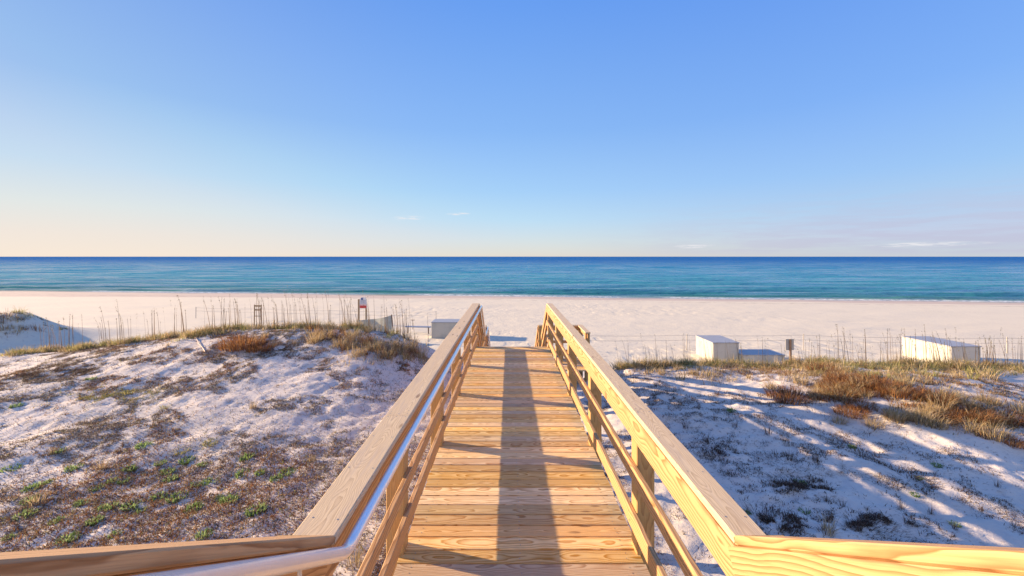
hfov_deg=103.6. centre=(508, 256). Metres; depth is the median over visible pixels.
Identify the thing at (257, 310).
wooden frame
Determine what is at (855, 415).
grass tussock
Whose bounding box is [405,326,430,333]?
table
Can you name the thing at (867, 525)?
dead mat
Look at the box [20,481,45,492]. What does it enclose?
green plant
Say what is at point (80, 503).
green plant
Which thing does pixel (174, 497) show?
green plant
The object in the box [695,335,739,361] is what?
storage box
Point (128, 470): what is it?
green plant
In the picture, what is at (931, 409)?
grass tussock
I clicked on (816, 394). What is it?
grass tussock
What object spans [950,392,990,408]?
grass tussock
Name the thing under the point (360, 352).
grass tussock
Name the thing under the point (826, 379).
grass tussock
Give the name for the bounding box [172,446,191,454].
plant
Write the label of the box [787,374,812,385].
grass tussock
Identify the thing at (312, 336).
grass tussock
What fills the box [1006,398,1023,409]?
grass tussock
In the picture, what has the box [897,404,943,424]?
grass tussock
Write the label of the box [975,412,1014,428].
grass tussock
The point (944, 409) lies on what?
grass tussock
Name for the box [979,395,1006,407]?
grass tussock
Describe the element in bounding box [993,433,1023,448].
grass tussock
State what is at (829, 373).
grass tussock
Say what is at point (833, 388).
grass tussock
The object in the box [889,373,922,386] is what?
grass tussock
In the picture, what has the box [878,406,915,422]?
grass tussock
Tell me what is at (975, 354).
sea oats
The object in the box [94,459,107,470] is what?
grass tuft
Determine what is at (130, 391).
plant
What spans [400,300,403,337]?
sea oats
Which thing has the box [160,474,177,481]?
green plant
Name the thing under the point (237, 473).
green plant
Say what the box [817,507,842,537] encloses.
grass tuft
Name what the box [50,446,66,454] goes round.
green plant
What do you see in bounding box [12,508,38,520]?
green plant
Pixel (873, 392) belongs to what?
grass tussock
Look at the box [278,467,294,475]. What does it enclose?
green plant
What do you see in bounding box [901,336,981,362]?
storage box
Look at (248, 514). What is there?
green plant
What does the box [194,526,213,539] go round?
green plant
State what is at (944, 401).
grass tussock
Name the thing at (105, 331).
sea oats
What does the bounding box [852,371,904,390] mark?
grass tussock
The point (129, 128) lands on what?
sky
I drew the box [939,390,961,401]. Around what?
grass tussock
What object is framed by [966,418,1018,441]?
grass tussock
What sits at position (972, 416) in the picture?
grass tussock
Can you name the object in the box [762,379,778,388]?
grass tussock
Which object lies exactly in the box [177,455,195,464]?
green plant
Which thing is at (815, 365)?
grass tussock
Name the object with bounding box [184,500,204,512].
green plant
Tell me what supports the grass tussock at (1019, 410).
on the sand ground at (610, 325)
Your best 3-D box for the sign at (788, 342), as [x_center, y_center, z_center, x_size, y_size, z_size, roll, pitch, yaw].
[11.733,4.329,16.809,0.360,1.769,0.078,0,0,-3]
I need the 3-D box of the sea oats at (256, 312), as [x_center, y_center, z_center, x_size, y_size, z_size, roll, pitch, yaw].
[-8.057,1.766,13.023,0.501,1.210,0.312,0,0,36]
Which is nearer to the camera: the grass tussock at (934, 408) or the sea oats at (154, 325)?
the grass tussock at (934, 408)
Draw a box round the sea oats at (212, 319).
[212,305,214,327]
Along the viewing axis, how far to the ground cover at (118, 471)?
6.69 m
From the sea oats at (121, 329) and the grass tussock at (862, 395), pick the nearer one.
the grass tussock at (862, 395)
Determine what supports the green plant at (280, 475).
on the sand ground at (610, 325)
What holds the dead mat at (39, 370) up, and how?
on the sand ground at (610, 325)
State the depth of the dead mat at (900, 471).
6.39 m
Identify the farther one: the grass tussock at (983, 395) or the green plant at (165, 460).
the grass tussock at (983, 395)
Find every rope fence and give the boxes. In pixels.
[207,308,401,321]
[583,334,1020,352]
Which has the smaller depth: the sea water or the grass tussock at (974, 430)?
the grass tussock at (974, 430)
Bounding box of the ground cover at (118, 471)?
[0,311,1023,575]
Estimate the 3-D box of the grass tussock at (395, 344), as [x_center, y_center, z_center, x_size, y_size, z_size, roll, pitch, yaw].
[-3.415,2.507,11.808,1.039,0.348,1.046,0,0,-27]
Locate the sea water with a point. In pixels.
(972, 279)
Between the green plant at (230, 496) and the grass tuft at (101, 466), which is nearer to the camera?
the green plant at (230, 496)
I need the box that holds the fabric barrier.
[358,314,393,332]
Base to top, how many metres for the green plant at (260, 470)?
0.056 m
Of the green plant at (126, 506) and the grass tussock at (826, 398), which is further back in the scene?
the grass tussock at (826, 398)
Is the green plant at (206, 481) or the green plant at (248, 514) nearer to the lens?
the green plant at (248, 514)
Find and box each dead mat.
[25,365,59,374]
[710,458,755,476]
[742,504,816,536]
[748,500,782,514]
[761,449,809,472]
[762,470,839,500]
[788,475,848,504]
[818,501,897,539]
[827,465,879,479]
[842,504,916,541]
[871,463,948,494]
[909,471,962,487]
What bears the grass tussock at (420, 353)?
on the sand ground at (610, 325)
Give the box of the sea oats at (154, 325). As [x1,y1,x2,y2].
[150,310,154,336]
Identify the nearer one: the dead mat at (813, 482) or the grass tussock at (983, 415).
the dead mat at (813, 482)
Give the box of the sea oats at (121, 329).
[116,308,126,341]
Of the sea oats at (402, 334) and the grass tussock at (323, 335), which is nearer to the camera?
the grass tussock at (323, 335)
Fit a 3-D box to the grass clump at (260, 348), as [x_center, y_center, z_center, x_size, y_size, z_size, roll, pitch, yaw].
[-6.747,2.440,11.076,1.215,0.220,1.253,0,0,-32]
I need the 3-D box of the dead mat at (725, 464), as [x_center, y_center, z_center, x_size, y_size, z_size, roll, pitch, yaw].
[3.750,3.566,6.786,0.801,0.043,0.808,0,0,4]
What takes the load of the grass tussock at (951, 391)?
on the sand ground at (610, 325)
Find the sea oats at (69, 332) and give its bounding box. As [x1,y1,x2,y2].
[69,314,73,348]
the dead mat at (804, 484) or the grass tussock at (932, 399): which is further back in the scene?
the grass tussock at (932, 399)
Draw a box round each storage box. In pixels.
[431,319,459,337]
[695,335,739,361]
[739,349,784,363]
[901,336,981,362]
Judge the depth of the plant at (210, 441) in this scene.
7.02 m
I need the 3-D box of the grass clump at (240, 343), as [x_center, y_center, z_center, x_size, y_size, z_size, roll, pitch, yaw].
[-7.380,2.330,11.168,1.702,0.396,1.652,0,0,-9]
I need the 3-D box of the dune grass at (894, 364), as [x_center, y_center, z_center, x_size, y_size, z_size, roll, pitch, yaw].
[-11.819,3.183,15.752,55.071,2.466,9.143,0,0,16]
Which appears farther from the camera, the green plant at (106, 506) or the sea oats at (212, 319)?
the sea oats at (212, 319)
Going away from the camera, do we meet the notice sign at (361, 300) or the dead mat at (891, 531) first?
the dead mat at (891, 531)
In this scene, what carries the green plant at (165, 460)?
on the sand ground at (610, 325)
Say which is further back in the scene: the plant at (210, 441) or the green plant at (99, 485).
the plant at (210, 441)
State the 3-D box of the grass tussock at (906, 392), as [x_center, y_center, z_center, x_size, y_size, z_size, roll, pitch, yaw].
[8.593,2.901,8.869,1.147,0.244,1.182,0,0,-40]
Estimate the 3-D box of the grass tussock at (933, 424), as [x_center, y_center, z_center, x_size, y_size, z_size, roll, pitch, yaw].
[8.104,3.111,7.679,0.836,0.292,0.883,0,0,25]
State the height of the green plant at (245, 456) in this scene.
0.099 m
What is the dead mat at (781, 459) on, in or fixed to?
on the sand ground at (610, 325)
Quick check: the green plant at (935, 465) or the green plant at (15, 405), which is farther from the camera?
the green plant at (15, 405)
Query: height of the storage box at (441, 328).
1.065 m
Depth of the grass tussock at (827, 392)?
9.10 m
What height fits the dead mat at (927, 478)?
0.047 m
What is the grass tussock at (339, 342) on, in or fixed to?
on the sand ground at (610, 325)
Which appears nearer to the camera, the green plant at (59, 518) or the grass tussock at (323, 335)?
the green plant at (59, 518)
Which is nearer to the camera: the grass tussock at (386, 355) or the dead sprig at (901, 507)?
the dead sprig at (901, 507)
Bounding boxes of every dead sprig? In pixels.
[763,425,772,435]
[785,450,794,461]
[809,449,820,462]
[894,497,905,509]
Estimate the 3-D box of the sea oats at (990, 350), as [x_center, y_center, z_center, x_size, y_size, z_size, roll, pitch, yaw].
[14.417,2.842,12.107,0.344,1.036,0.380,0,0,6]
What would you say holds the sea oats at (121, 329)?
on the sand ground at (610, 325)
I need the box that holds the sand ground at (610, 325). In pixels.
[0,291,1023,575]
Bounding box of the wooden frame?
[254,305,261,325]
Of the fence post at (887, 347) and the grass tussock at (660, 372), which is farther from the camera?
the fence post at (887, 347)
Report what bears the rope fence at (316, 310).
on the sand ground at (610, 325)
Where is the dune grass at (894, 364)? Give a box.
[0,305,1023,446]
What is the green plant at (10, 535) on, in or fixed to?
on the sand ground at (610, 325)
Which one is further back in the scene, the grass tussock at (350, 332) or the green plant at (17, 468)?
the grass tussock at (350, 332)
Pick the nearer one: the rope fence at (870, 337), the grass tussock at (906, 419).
the grass tussock at (906, 419)
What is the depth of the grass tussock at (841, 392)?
9.10 m
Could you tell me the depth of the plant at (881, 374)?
10.00 m
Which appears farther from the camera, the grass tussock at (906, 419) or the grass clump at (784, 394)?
the grass clump at (784, 394)
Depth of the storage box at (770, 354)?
18.72 m
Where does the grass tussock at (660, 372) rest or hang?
on the sand ground at (610, 325)
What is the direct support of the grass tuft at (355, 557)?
on the sand ground at (610, 325)
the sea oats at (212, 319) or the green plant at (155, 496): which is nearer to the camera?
the green plant at (155, 496)
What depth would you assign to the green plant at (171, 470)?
6.31 m
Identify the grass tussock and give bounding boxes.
[303,330,322,343]
[318,325,337,338]
[324,336,350,345]
[339,340,359,348]
[341,326,365,337]
[355,346,371,356]
[364,339,384,350]
[380,336,404,348]
[380,348,396,358]
[390,342,409,355]
[403,338,421,351]
[412,347,432,358]
[656,368,668,375]
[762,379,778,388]
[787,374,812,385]
[797,360,844,373]
[804,388,829,399]
[806,389,848,401]
[812,380,865,398]
[815,372,861,388]
[818,386,842,398]
[823,382,845,392]
[824,368,856,380]
[828,402,872,419]
[831,385,853,402]
[831,412,850,424]
[838,373,888,389]
[838,396,881,412]
[840,381,863,390]
[842,373,878,388]
[843,386,857,397]
[849,380,885,397]
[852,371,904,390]
[853,387,877,399]
[860,413,893,430]
[869,379,928,399]
[870,403,909,423]
[878,403,922,423]
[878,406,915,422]
[885,384,907,398]
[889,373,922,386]
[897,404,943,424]
[904,410,939,425]
[908,384,962,404]
[909,407,957,429]
[911,406,938,421]
[914,401,945,413]
[917,408,967,425]
[920,402,949,415]
[921,388,965,408]
[923,404,942,412]
[932,386,967,399]
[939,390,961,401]
[940,404,1000,424]
[948,416,1001,435]
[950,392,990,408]
[951,387,972,397]
[953,407,1006,423]
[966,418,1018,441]
[970,389,1004,404]
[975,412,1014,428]
[977,405,1023,427]
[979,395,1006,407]
[985,409,1018,423]
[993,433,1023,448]
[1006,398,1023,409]
[1007,402,1023,416]
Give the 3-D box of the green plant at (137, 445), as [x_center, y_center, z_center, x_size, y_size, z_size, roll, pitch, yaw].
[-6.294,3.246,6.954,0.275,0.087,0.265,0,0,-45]
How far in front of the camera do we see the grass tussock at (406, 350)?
11.60 m
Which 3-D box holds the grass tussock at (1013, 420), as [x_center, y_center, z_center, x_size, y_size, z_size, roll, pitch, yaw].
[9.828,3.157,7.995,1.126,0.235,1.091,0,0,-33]
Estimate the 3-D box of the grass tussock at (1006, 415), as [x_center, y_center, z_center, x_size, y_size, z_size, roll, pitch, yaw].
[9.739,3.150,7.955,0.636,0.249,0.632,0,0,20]
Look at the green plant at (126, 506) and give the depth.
5.43 m
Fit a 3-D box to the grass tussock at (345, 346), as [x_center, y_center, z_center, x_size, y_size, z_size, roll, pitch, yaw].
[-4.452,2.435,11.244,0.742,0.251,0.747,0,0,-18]
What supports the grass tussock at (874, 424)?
on the sand ground at (610, 325)
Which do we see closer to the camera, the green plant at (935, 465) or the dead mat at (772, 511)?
the dead mat at (772, 511)
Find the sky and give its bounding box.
[0,0,1023,256]
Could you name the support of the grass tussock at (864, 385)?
on the sand ground at (610, 325)
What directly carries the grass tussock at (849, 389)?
on the sand ground at (610, 325)
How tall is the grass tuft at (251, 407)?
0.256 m
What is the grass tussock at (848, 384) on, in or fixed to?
on the sand ground at (610, 325)
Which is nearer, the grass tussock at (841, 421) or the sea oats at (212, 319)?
the grass tussock at (841, 421)
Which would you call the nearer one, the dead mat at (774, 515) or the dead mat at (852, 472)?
the dead mat at (774, 515)
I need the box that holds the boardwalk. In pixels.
[0,303,1023,575]
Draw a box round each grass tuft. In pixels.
[19,483,56,506]
[44,446,58,454]
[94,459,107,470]
[247,397,258,408]
[306,452,318,462]
[344,534,366,570]
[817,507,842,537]
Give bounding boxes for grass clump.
[212,331,271,351]
[242,339,283,352]
[762,382,820,405]
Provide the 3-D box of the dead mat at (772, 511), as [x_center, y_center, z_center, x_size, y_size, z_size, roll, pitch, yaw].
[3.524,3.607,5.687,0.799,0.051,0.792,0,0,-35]
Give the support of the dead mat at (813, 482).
on the sand ground at (610, 325)
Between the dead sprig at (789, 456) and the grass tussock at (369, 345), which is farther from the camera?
the grass tussock at (369, 345)
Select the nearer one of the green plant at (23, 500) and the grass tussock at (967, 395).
the green plant at (23, 500)
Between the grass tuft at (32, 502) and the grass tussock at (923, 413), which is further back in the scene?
the grass tussock at (923, 413)
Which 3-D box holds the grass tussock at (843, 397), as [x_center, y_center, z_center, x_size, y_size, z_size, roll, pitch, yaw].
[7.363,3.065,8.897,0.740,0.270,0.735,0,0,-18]
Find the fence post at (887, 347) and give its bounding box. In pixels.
[886,332,892,362]
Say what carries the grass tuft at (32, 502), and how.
on the sand ground at (610, 325)
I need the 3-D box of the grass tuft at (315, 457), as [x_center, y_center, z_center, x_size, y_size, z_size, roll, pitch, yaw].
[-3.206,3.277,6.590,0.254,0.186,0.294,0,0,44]
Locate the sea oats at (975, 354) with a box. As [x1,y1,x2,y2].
[974,342,978,364]
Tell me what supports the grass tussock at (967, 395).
on the sand ground at (610, 325)
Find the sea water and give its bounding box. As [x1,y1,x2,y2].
[0,257,1023,302]
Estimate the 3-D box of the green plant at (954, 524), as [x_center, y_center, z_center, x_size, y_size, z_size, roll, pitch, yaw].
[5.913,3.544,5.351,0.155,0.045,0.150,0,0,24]
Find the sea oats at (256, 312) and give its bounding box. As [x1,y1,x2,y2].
[256,293,262,328]
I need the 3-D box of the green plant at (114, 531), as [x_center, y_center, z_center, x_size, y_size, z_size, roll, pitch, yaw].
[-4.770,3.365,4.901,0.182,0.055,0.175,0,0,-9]
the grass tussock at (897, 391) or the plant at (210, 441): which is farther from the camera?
the grass tussock at (897, 391)
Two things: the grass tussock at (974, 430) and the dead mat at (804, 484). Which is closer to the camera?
the dead mat at (804, 484)
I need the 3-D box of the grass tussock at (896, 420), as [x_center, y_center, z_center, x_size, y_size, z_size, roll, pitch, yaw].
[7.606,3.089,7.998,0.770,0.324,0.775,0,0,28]
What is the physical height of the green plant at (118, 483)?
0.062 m
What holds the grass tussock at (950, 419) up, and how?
on the sand ground at (610, 325)
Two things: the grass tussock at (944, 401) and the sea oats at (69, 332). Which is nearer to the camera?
the grass tussock at (944, 401)
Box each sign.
[358,297,366,319]
[785,339,793,358]
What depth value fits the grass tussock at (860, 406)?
8.49 m
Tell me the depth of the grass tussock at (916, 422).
7.75 m
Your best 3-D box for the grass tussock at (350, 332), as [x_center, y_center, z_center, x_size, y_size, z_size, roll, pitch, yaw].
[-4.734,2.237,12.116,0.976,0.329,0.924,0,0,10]
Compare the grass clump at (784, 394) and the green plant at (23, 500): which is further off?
the grass clump at (784, 394)
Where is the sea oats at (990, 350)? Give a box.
[985,335,998,364]
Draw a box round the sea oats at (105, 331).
[100,308,109,343]
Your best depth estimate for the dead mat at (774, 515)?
5.54 m
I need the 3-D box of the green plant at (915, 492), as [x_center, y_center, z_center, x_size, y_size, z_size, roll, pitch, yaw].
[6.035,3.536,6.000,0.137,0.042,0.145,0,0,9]
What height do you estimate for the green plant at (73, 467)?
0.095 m
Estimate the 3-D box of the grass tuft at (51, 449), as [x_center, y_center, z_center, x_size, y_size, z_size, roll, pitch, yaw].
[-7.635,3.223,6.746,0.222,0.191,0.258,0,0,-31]
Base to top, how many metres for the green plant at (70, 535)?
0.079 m
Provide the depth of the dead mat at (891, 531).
5.21 m
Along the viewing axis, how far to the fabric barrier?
23.91 m
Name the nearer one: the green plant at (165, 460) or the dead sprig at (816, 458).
the green plant at (165, 460)
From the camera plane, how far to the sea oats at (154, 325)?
13.03 m
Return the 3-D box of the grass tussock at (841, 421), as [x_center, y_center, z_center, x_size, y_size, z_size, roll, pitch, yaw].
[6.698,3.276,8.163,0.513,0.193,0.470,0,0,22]
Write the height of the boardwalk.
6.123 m
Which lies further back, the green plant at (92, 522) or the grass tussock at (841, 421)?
the grass tussock at (841, 421)
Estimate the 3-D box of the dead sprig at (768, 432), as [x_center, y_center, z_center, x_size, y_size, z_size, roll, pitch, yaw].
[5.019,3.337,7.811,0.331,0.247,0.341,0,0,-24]
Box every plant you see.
[0,463,22,472]
[0,532,17,540]
[8,402,22,407]
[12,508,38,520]
[18,492,40,505]
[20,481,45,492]
[48,516,64,524]
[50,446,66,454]
[56,530,81,544]
[63,462,85,471]
[72,499,89,506]
[85,514,104,526]
[88,483,105,491]
[97,501,118,512]
[106,528,124,538]
[115,476,128,484]
[119,498,143,511]
[120,463,138,471]
[122,388,139,394]
[133,505,145,514]
[135,440,152,449]
[147,491,168,501]
[154,459,167,465]
[159,466,174,474]
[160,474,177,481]
[164,490,188,503]
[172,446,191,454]
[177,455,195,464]
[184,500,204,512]
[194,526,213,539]
[200,477,215,485]
[202,437,220,446]
[218,492,239,504]
[235,468,250,478]
[239,452,255,461]
[245,502,267,517]
[254,468,266,475]
[268,473,283,482]
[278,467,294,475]
[866,371,895,378]
[909,491,919,497]
[930,462,942,467]
[947,520,961,527]
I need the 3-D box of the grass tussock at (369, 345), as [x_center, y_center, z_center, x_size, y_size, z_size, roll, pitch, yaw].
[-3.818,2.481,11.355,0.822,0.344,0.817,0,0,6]
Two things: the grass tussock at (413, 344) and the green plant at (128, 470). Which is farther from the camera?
the grass tussock at (413, 344)
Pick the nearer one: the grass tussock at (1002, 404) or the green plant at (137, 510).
the green plant at (137, 510)
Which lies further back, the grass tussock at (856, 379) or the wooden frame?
the wooden frame

